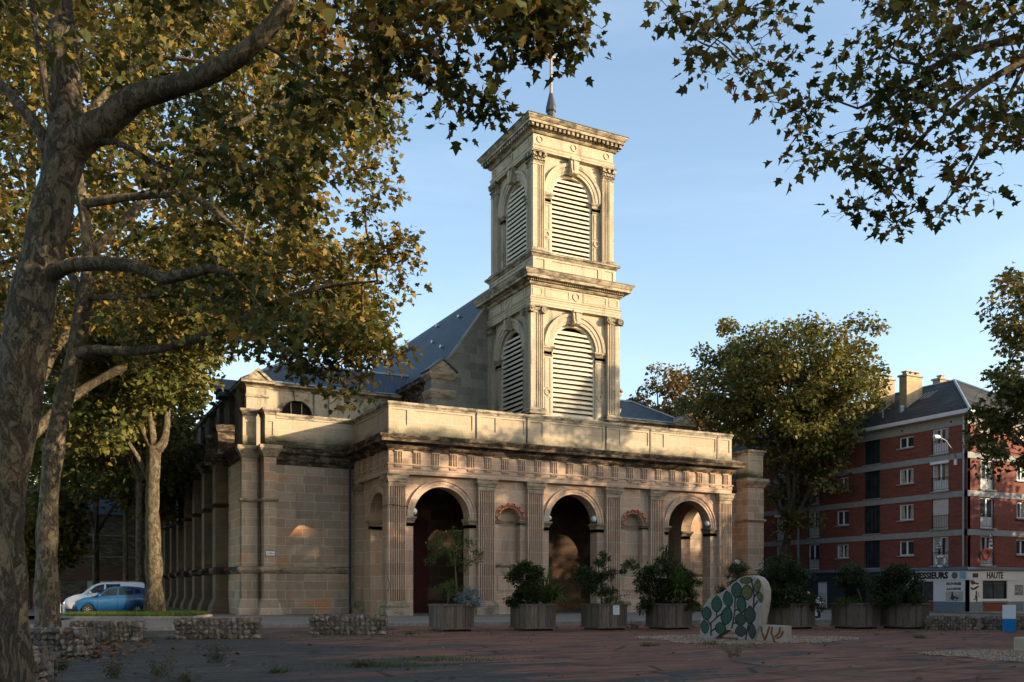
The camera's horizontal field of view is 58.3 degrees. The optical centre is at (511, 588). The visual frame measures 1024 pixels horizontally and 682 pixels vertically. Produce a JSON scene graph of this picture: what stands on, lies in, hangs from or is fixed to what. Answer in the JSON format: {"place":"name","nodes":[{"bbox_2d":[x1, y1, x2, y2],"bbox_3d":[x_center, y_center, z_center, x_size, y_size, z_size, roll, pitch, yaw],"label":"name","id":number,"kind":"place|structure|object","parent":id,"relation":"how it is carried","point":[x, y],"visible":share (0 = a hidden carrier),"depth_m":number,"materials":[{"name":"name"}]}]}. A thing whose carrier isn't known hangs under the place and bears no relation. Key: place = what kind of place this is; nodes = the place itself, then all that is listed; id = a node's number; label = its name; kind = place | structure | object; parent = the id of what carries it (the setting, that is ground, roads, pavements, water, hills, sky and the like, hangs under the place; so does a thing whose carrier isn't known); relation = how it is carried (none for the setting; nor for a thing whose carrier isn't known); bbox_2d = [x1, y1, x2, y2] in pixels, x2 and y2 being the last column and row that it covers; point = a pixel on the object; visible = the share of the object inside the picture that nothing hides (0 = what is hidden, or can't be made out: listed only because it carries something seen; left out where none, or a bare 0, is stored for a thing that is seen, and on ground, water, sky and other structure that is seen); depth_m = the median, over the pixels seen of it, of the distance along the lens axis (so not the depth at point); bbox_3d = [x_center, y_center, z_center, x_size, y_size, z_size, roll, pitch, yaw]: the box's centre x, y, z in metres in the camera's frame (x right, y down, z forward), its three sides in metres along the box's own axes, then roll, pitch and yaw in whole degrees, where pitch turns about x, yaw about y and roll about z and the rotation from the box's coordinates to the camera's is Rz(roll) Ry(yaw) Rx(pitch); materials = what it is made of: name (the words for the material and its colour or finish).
{"place":"outdoors","nodes":[
{"label":"outdoors","id":0,"kind":"place"},
{"bbox_2d":[28,609,169,615],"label":"parking area","id":1,"kind":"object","parent":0,"point":[31,612],"depth_m":57.47,"materials":[{"name":"asphalt"}]},
{"bbox_2d":[64,582,144,611],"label":"panel van","id":2,"kind":"object","parent":1,"relation":"on","point":[95,589],"visible":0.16,"depth_m":55.86,"materials":[{"name":"grey paint"}]},
{"bbox_2d":[73,586,144,611],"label":"hatchback","id":3,"kind":"object","parent":1,"relation":"on","point":[121,598],"visible":0.84,"depth_m":50.74,"materials":[{"name":"blue paint"}]},
{"bbox_2d":[0,0,1023,483],"label":"sky","id":4,"kind":"structure","parent":0,"point":[704,233],"materials":[{"name":"blue"}]},
{"bbox_2d":[30,607,1023,627],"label":"pavement","id":5,"kind":"structure","parent":0,"point":[303,618],"depth_m":48.40,"materials":[{"name":"concrete"}]},
{"bbox_2d":[54,621,1023,681],"bbox_3d":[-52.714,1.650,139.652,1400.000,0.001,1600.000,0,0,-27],"label":"ground","id":6,"kind":"structure","parent":0,"point":[833,661],"depth_m":21.77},
{"bbox_2d":[0,325,70,490],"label":"plane tree","id":7,"kind":"object","parent":6,"relation":"on","point":[36,458],"visible":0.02,"depth_m":62.40,"materials":[{"name":"green plant"}]},
{"bbox_2d":[32,646,61,681],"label":"gabion","id":8,"kind":"object","parent":6,"relation":"on","point":[45,658],"visible":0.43,"depth_m":15.65,"materials":[{"name":"stone"}]},
{"bbox_2d":[27,376,85,492],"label":"plane tree","id":9,"kind":"object","parent":6,"relation":"on","point":[32,478],"depth_m":89.29,"materials":[{"name":"green plant"}]},
{"bbox_2d":[24,482,99,608],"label":"plane tree","id":10,"kind":"object","parent":6,"relation":"on","point":[72,520],"visible":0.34,"depth_m":68.50,"materials":[{"name":"green plant"}]},
{"bbox_2d":[54,658,72,669],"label":"weed","id":11,"kind":"object","parent":6,"relation":"on","point":[64,665],"visible":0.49,"depth_m":18.68,"materials":[{"name":"green plant"}]},
{"bbox_2d":[30,626,100,656],"bbox_3d":[-11.146,1.301,22.687,1.557,0.817,1.194,0,0,0],"label":"gabion","id":12,"kind":"object","parent":6,"relation":"on","point":[74,641],"visible":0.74,"depth_m":22.24,"materials":[{"name":"stone"}]},
{"bbox_2d":[30,376,170,584],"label":"plane tree","id":13,"kind":"object","parent":6,"relation":"on","point":[97,528],"visible":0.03,"depth_m":77.74,"materials":[{"name":"green plant"}]},
{"bbox_2d":[69,619,144,640],"bbox_3d":[-12.865,1.328,29.206,2.133,0.750,0.888,0,0,0],"label":"gabion","id":14,"kind":"object","parent":6,"relation":"on","point":[125,630],"visible":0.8,"depth_m":28.85,"materials":[{"name":"stone"}]},
{"bbox_2d":[59,491,161,597],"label":"stone building","id":15,"kind":"structure","parent":6,"relation":"on","point":[72,581],"depth_m":86.20,"materials":[{"name":"brown stone"}]},
{"bbox_2d":[98,656,132,678],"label":"weed","id":16,"kind":"object","parent":6,"relation":"on","point":[112,672],"visible":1,"depth_m":16.96,"materials":[{"name":"green plant"}]},
{"bbox_2d":[41,394,207,581],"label":"plane tree","id":17,"kind":"object","parent":6,"relation":"on","point":[127,505],"visible":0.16,"depth_m":67.88,"materials":[{"name":"green plant"}]},
{"bbox_2d":[54,636,198,668],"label":"fallen leaves","id":18,"kind":"object","parent":6,"relation":"on","point":[104,645],"visible":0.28,"depth_m":24.80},
{"bbox_2d":[38,377,219,581],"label":"plane tree","id":19,"kind":"object","parent":6,"relation":"on","point":[134,471],"visible":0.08,"depth_m":61.99,"materials":[{"name":"green plant"}]},
{"bbox_2d":[86,414,204,591],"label":"plane tree","id":20,"kind":"object","parent":6,"relation":"on","point":[162,519],"depth_m":83.73,"materials":[{"name":"green plant"}]},
{"bbox_2d":[146,655,176,676],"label":"weed","id":21,"kind":"object","parent":6,"relation":"on","point":[157,671],"visible":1,"depth_m":17.19,"materials":[{"name":"green plant"}]},
{"bbox_2d":[0,0,354,439],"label":"plane tree","id":22,"kind":"object","parent":6,"relation":"on","point":[96,172],"visible":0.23,"depth_m":37.38,"materials":[{"name":"green plant"}]},
{"bbox_2d":[166,670,205,681],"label":"weed","id":23,"kind":"object","parent":6,"relation":"on","point":[184,677],"visible":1,"depth_m":16.22,"materials":[{"name":"green plant"}]},
{"bbox_2d":[196,642,233,662],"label":"weed","id":24,"kind":"object","parent":6,"relation":"on","point":[216,658],"visible":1,"depth_m":20.53,"materials":[{"name":"green plant"}]},
{"bbox_2d":[0,0,432,627],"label":"plane tree","id":25,"kind":"object","parent":6,"relation":"on","point":[368,332],"visible":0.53,"depth_m":24.09,"materials":[{"name":"green plant"}]},
{"bbox_2d":[173,616,261,639],"bbox_3d":[-9.744,1.302,30.488,2.784,0.810,0.888,0,0,-8],"label":"gabion","id":26,"kind":"object","parent":6,"relation":"on","point":[218,628],"visible":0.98,"depth_m":30.16,"materials":[{"name":"stone"}]},
{"bbox_2d":[0,0,527,681],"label":"plane tree","id":27,"kind":"object","parent":6,"relation":"on","point":[8,630],"visible":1,"depth_m":9.75,"materials":[{"name":"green plant"}]},
{"bbox_2d":[259,665,293,673],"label":"weed","id":28,"kind":"object","parent":6,"relation":"on","point":[276,670],"visible":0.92,"depth_m":17.97,"materials":[{"name":"green plant"}]},
{"bbox_2d":[0,0,612,681],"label":"plane tree","id":29,"kind":"object","parent":6,"relation":"on","point":[72,136],"visible":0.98,"depth_m":14.52,"materials":[{"name":"green plant"}]},
{"bbox_2d":[308,613,387,634],"bbox_3d":[-5.910,1.289,33.211,2.787,0.840,0.889,0,0,0],"label":"gabion","id":30,"kind":"object","parent":6,"relation":"on","point":[348,624],"visible":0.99,"depth_m":32.85,"materials":[{"name":"stone"}]},
{"bbox_2d":[346,658,374,667],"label":"weed","id":31,"kind":"object","parent":6,"relation":"on","point":[361,663],"visible":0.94,"depth_m":19.41,"materials":[{"name":"green plant"}]},
{"bbox_2d":[427,604,475,631],"bbox_3d":[-2.392,1.119,36.210,1.460,1.062,1.460,0,0,-27],"label":"planter","id":32,"kind":"object","parent":6,"relation":"on","point":[450,617],"visible":0.99,"depth_m":35.65,"materials":[{"name":"grey wood"}]},
{"bbox_2d":[434,578,465,603],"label":"shrub","id":33,"kind":"object","parent":32,"relation":"on","point":[444,586],"visible":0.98,"depth_m":35.81,"materials":[{"name":"green plant"}]},
{"bbox_2d":[421,526,483,603],"bbox_3d":[-2.297,-0.902,36.219,2.571,3.207,1.924,0,0,-2],"label":"shrub","id":34,"kind":"object","parent":32,"relation":"on","point":[443,548],"visible":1,"depth_m":36.21,"materials":[{"name":"green plant"}]},
{"bbox_2d":[453,585,484,607],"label":"shrub","id":35,"kind":"object","parent":32,"relation":"in","point":[465,598],"visible":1,"depth_m":35.95,"materials":[{"name":"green plant"}]},
{"bbox_2d":[161,54,769,615],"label":"church","id":36,"kind":"structure","parent":6,"relation":"on","point":[507,390],"depth_m":57.04,"materials":[{"name":"stone"}]},
{"bbox_2d":[277,391,316,415],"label":"lunette window","id":37,"kind":"structure","parent":36,"relation":"in","point":[294,407],"depth_m":60.31,"materials":[{"name":"stone"}]},
{"bbox_2d":[360,399,381,414],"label":"lunette window","id":38,"kind":"structure","parent":36,"relation":"in","point":[369,407],"depth_m":62.49,"materials":[{"name":"stone"}]},
{"bbox_2d":[413,520,427,612],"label":"side door","id":39,"kind":"structure","parent":36,"relation":"in","point":[420,529],"depth_m":58.02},
{"bbox_2d":[495,503,524,519],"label":"garland","id":40,"kind":"object","parent":36,"relation":"attached to","point":[510,505],"visible":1,"depth_m":54.42,"materials":[{"name":"stone"}]},
{"bbox_2d":[509,603,557,630],"bbox_3d":[0.844,1.119,36.744,1.460,1.062,1.460,0,0,-27],"label":"planter","id":41,"kind":"object","parent":6,"relation":"on","point":[534,617],"visible":0.94,"depth_m":36.19,"materials":[{"name":"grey wood"}]},
{"bbox_2d":[503,558,547,609],"bbox_3d":[0.570,-0.188,36.674,1.912,2.113,1.976,0,0,-4],"label":"shrub","id":42,"kind":"object","parent":41,"relation":"in","point":[520,595],"visible":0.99,"depth_m":36.27,"materials":[{"name":"green plant"}]},
{"bbox_2d":[518,564,572,603],"bbox_3d":[1.246,-0.218,36.766,2.936,1.737,2.845,0,0,-27],"label":"spiky plant","id":43,"kind":"object","parent":41,"relation":"in","point":[547,594],"visible":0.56,"depth_m":36.48,"materials":[{"name":"green plant"}]},
{"bbox_2d":[540,578,573,604],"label":"spiky plant","id":44,"kind":"object","parent":41,"relation":"in","point":[557,586],"visible":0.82,"depth_m":36.51,"materials":[{"name":"green plant"}]},
{"bbox_2d":[95,627,1010,667],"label":"grass","id":45,"kind":"structure","parent":6,"relation":"on","point":[413,658],"depth_m":25.33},
{"bbox_2d":[95,631,1015,681],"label":"fallen leaves","id":46,"kind":"object","parent":6,"relation":"on","point":[729,656],"visible":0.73,"depth_m":21.49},
{"bbox_2d":[144,618,979,630],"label":"kerb","id":47,"kind":"structure","parent":6,"relation":"on","point":[162,628],"depth_m":41.01,"materials":[{"name":"concrete"}]},
{"bbox_2d":[579,603,628,629],"bbox_3d":[3.744,1.119,37.296,1.460,1.062,1.460,0,0,-27],"label":"planter","id":48,"kind":"object","parent":6,"relation":"on","point":[600,616],"visible":1,"depth_m":36.76,"materials":[{"name":"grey wood"}]},
{"bbox_2d":[568,549,639,603],"bbox_3d":[3.585,-0.461,37.436,2.900,2.330,2.168,0,0,-27],"label":"shrub","id":49,"kind":"object","parent":48,"relation":"in","point":[594,579],"visible":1,"depth_m":37.12,"materials":[{"name":"green plant"}]},
{"bbox_2d":[604,592,631,606],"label":"shrub","id":50,"kind":"object","parent":48,"relation":"in","point":[615,598],"visible":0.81,"depth_m":36.96,"materials":[{"name":"green plant"}]},
{"bbox_2d":[644,603,693,629],"bbox_3d":[6.478,1.119,37.864,1.460,1.062,1.460,0,0,-27],"label":"planter","id":51,"kind":"object","parent":6,"relation":"on","point":[674,616],"visible":0.94,"depth_m":37.31,"materials":[{"name":"grey wood"}]},
{"bbox_2d":[630,544,703,615],"bbox_3d":[6.416,-0.377,37.894,3.134,3.019,2.088,0,0,1],"label":"shrub","id":52,"kind":"object","parent":51,"relation":"in","point":[645,582],"visible":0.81,"depth_m":37.59,"materials":[{"name":"green plant"}]},
{"bbox_2d":[653,560,705,597],"bbox_3d":[6.759,-0.347,37.017,2.572,1.651,2.645,0,0,-27],"label":"spiky plant","id":53,"kind":"object","parent":51,"relation":"in","point":[679,585],"visible":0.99,"depth_m":36.84,"materials":[{"name":"green plant"}]},
{"bbox_2d":[683,596,702,613],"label":"shrub","id":54,"kind":"object","parent":51,"relation":"in","point":[695,605],"visible":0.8,"depth_m":37.51,"materials":[{"name":"green plant"}]},
{"bbox_2d":[626,361,721,431],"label":"plane tree","id":55,"kind":"object","parent":6,"relation":"on","point":[673,383],"visible":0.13,"depth_m":85.81,"materials":[{"name":"green plant"}]},
{"bbox_2d":[671,309,892,586],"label":"plane tree","id":56,"kind":"object","parent":6,"relation":"on","point":[812,413],"visible":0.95,"depth_m":71.34,"materials":[{"name":"green plant"}]},
{"bbox_2d":[768,603,816,628],"bbox_3d":[11.712,1.119,38.451,1.460,1.062,1.460,0,0,-27],"label":"planter","id":57,"kind":"object","parent":6,"relation":"on","point":[794,617],"visible":0.83,"depth_m":37.90,"materials":[{"name":"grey wood"}]},
{"bbox_2d":[755,552,817,609],"bbox_3d":[11.478,-0.328,38.403,2.527,2.510,2.993,0,0,20],"label":"shrub","id":58,"kind":"object","parent":57,"relation":"in","point":[791,571],"visible":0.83,"depth_m":37.88,"materials":[{"name":"green plant"}]},
{"bbox_2d":[804,592,825,612],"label":"shrub","id":59,"kind":"object","parent":57,"relation":"in","point":[813,606],"visible":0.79,"depth_m":38.03,"materials":[{"name":"green plant"}]},
{"bbox_2d":[640,0,1023,243],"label":"plane tree","id":60,"kind":"object","parent":6,"relation":"on","point":[949,35],"visible":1,"depth_m":13.48,"materials":[{"name":"green plant"}]},
{"bbox_2d":[830,603,881,628],"bbox_3d":[14.404,1.119,38.446,1.460,1.062,1.460,0,0,-27],"label":"planter","id":61,"kind":"object","parent":6,"relation":"on","point":[858,616],"visible":0.91,"depth_m":37.92,"materials":[{"name":"grey wood"}]},
{"bbox_2d":[833,594,870,608],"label":"shrub","id":62,"kind":"object","parent":61,"relation":"in","point":[844,599],"visible":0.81,"depth_m":38.07,"materials":[{"name":"green plant"}]},
{"bbox_2d":[732,370,1023,611],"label":"apartment building","id":63,"kind":"structure","parent":6,"relation":"on","point":[914,496],"depth_m":67.81,"materials":[{"name":"red brick"}]},
{"bbox_2d":[774,515,784,540],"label":"window","id":64,"kind":"structure","parent":63,"relation":"in","point":[780,537],"depth_m":80.37,"materials":[{"name":"white plastic"}]},
{"bbox_2d":[806,511,819,538],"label":"window","id":65,"kind":"structure","parent":63,"relation":"in","point":[813,534],"depth_m":76.67,"materials":[{"name":"white plastic"}]},
{"bbox_2d":[807,544,819,569],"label":"window","id":66,"kind":"structure","parent":63,"relation":"in","point":[813,557],"depth_m":76.77,"materials":[{"name":"white plastic"}]},
{"bbox_2d":[818,582,826,607],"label":"door","id":67,"kind":"structure","parent":63,"relation":"in","point":[822,586],"depth_m":75.95,"materials":[{"name":"white plastic"}]},
{"bbox_2d":[834,544,849,558],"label":"window","id":68,"kind":"structure","parent":63,"relation":"in","point":[843,549],"depth_m":74.01,"materials":[{"name":"white plastic"}]},
{"bbox_2d":[834,510,849,526],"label":"window","id":69,"kind":"structure","parent":63,"relation":"in","point":[843,516],"depth_m":74.01,"materials":[{"name":"white plastic"}]},
{"bbox_2d":[862,540,880,568],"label":"window","id":70,"kind":"structure","parent":63,"relation":"in","point":[872,547],"depth_m":71.36,"materials":[{"name":"metal"}]},
{"bbox_2d":[862,505,880,535],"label":"window","id":71,"kind":"structure","parent":63,"relation":"in","point":[872,512],"depth_m":71.36,"materials":[{"name":"glass"}]},
{"bbox_2d":[862,471,880,500],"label":"window","id":72,"kind":"structure","parent":63,"relation":"in","point":[872,478],"depth_m":71.36,"materials":[{"name":"glass"}]},
{"bbox_2d":[862,440,880,466],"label":"window","id":73,"kind":"structure","parent":63,"relation":"in","point":[872,447],"depth_m":71.36,"materials":[{"name":"glass"}]},
{"bbox_2d":[896,540,914,556],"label":"window","id":74,"kind":"structure","parent":63,"relation":"in","point":[906,547],"depth_m":68.56,"materials":[{"name":"white plastic"}]},
{"bbox_2d":[896,504,914,521],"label":"window","id":75,"kind":"structure","parent":63,"relation":"in","point":[906,511],"depth_m":68.56,"materials":[{"name":"white plastic"}]},
{"bbox_2d":[896,468,914,485],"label":"window","id":76,"kind":"structure","parent":63,"relation":"in","point":[906,475],"depth_m":68.56,"materials":[{"name":"white plastic"}]},
{"bbox_2d":[896,436,914,450],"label":"window","id":77,"kind":"structure","parent":63,"relation":"in","point":[905,442],"depth_m":68.56,"materials":[{"name":"white plastic"}]},
{"bbox_2d":[923,581,932,609],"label":"shop window","id":78,"kind":"structure","parent":63,"relation":"in","point":[928,589],"depth_m":66.91,"materials":[{"name":"black glass"}]},
{"bbox_2d":[929,537,949,566],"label":"window","id":79,"kind":"structure","parent":63,"relation":"in","point":[944,540],"depth_m":66.00,"materials":[{"name":"white plastic"}]},
{"bbox_2d":[929,499,949,530],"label":"window","id":80,"kind":"structure","parent":63,"relation":"in","point":[940,506],"depth_m":66.00,"materials":[{"name":"white plastic"}]},
{"bbox_2d":[929,460,949,493],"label":"window","id":81,"kind":"structure","parent":63,"relation":"in","point":[940,468],"depth_m":66.05,"materials":[{"name":"white plastic"}]},
{"bbox_2d":[929,428,949,456],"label":"window","id":82,"kind":"structure","parent":63,"relation":"in","point":[940,446],"depth_m":66.05,"materials":[{"name":"white plastic"}]},
{"bbox_2d":[979,536,996,566],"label":"window","id":83,"kind":"structure","parent":63,"relation":"in","point":[984,540],"depth_m":65.04,"materials":[{"name":"white plastic"}]},
{"bbox_2d":[979,497,996,529],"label":"window","id":84,"kind":"structure","parent":63,"relation":"in","point":[986,504],"depth_m":65.07,"materials":[{"name":"white plastic"}]},
{"bbox_2d":[979,460,996,491],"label":"window","id":85,"kind":"structure","parent":63,"relation":"in","point":[989,485],"depth_m":65.04,"materials":[{"name":"white plastic"}]},
{"bbox_2d":[983,581,1006,598],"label":"shop window","id":86,"kind":"structure","parent":63,"relation":"in","point":[991,589],"depth_m":65.55,"materials":[{"name":"black glass"}]},
{"bbox_2d":[1015,539,1023,555],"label":"window","id":87,"kind":"structure","parent":63,"relation":"in","point":[1019,543],"depth_m":66.83,"materials":[{"name":"white plastic"}]},
{"bbox_2d":[1015,502,1023,519],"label":"window","id":88,"kind":"structure","parent":63,"relation":"in","point":[1019,505],"depth_m":66.83,"materials":[{"name":"white plastic"}]},
{"bbox_2d":[880,603,930,628],"bbox_3d":[16.453,1.119,38.446,1.460,1.062,1.460,0,0,-27],"label":"planter","id":89,"kind":"object","parent":6,"relation":"on","point":[907,616],"visible":0.84,"depth_m":37.90,"materials":[{"name":"grey wood"}]},
{"bbox_2d":[866,562,930,609],"bbox_3d":[16.120,-0.084,38.434,2.526,2.058,3.135,0,0,16],"label":"shrub","id":90,"kind":"object","parent":89,"relation":"in","point":[885,590],"visible":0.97,"depth_m":37.89,"materials":[{"name":"green plant"}]},
{"bbox_2d":[924,615,976,629],"bbox_3d":[17.834,1.366,37.279,1.876,0.660,0.800,0,0,0],"label":"gabion","id":91,"kind":"object","parent":6,"relation":"on","point":[951,622],"visible":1,"depth_m":36.95,"materials":[{"name":"stone"}]},
{"bbox_2d":[960,261,1023,482],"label":"plane tree","id":92,"kind":"object","parent":6,"relation":"on","point":[1010,391],"visible":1,"depth_m":43.74,"materials":[{"name":"green plant"}]},
{"bbox_2d":[980,615,1023,629],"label":"gabion","id":93,"kind":"object","parent":6,"relation":"on","point":[991,622],"visible":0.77,"depth_m":36.97,"materials":[{"name":"stone"}]},
{"bbox_2d":[1002,605,1015,631],"bbox_3d":[18.860,1.125,34.812,0.500,1.050,0.070,0,0,-1],"label":"site panel","id":94,"kind":"object","parent":6,"relation":"on","point":[1008,617],"visible":1,"depth_m":34.78,"materials":[{"name":"white plastic"}]},
{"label":"gravel bed","id":95,"kind":"structure","parent":6,"relation":"on","visible":0},
{"bbox_2d":[1014,637,1023,650],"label":"concrete seat","id":96,"kind":"object","parent":95,"relation":"on","point":[1018,643],"visible":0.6,"depth_m":23.38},
{"bbox_2d":[634,634,860,643],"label":"gravel","id":97,"kind":"structure","parent":0,"point":[726,639],"depth_m":29.11,"materials":[{"name":"gravel"}]},
{"bbox_2d":[832,560,874,601],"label":"shrub","id":98,"kind":"object","parent":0,"point":[849,580],"visible":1,"depth_m":38.30,"materials":[{"name":"green plant"}]},
{"bbox_2d":[826,608,1023,613],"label":"pavement","id":99,"kind":"structure","parent":0,"point":[1000,612],"depth_m":63.00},
{"bbox_2d":[919,649,1023,661],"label":"gravel","id":100,"kind":"structure","parent":0,"point":[1003,655],"depth_m":22.45,"materials":[{"name":"gravel"}]},
{"bbox_3d":[9.427,1.119,39.416,1.460,1.062,1.460,0,0,-27],"label":"planter","id":101,"kind":"object","parent":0,"visible":0},
{"bbox_2d":[713,559,751,593],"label":"shrub","id":102,"kind":"object","parent":101,"relation":"in","point":[736,570],"visible":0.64,"depth_m":38.00,"materials":[{"name":"green plant"}]},
{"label":"planting bed","id":103,"kind":"structure","parent":0,"visible":0},
{"bbox_2d":[60,609,207,615],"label":"grass","id":104,"kind":"structure","parent":103,"relation":"on","point":[189,612],"depth_m":47.47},
{"bbox_2d":[35,276,236,611],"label":"plane tree","id":105,"kind":"object","parent":104,"relation":"on","point":[103,403],"visible":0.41,"depth_m":47.73,"materials":[{"name":"green plant"}]},
{"bbox_2d":[60,614,212,619],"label":"bed kerb","id":106,"kind":"structure","parent":103,"relation":"on","point":[123,617],"depth_m":46.55,"materials":[{"name":"concrete"}]},
{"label":"gravel bed","id":107,"kind":"structure","parent":0,"visible":0},
{"bbox_2d":[700,575,790,641],"bbox_3d":[7.330,0.614,28.856,2.753,2.072,0.656,0,0,35],"label":"mosaic sculpture","id":108,"kind":"object","parent":107,"relation":"on","point":[740,607],"visible":0.99,"depth_m":28.59,"materials":[{"name":"concrete"}]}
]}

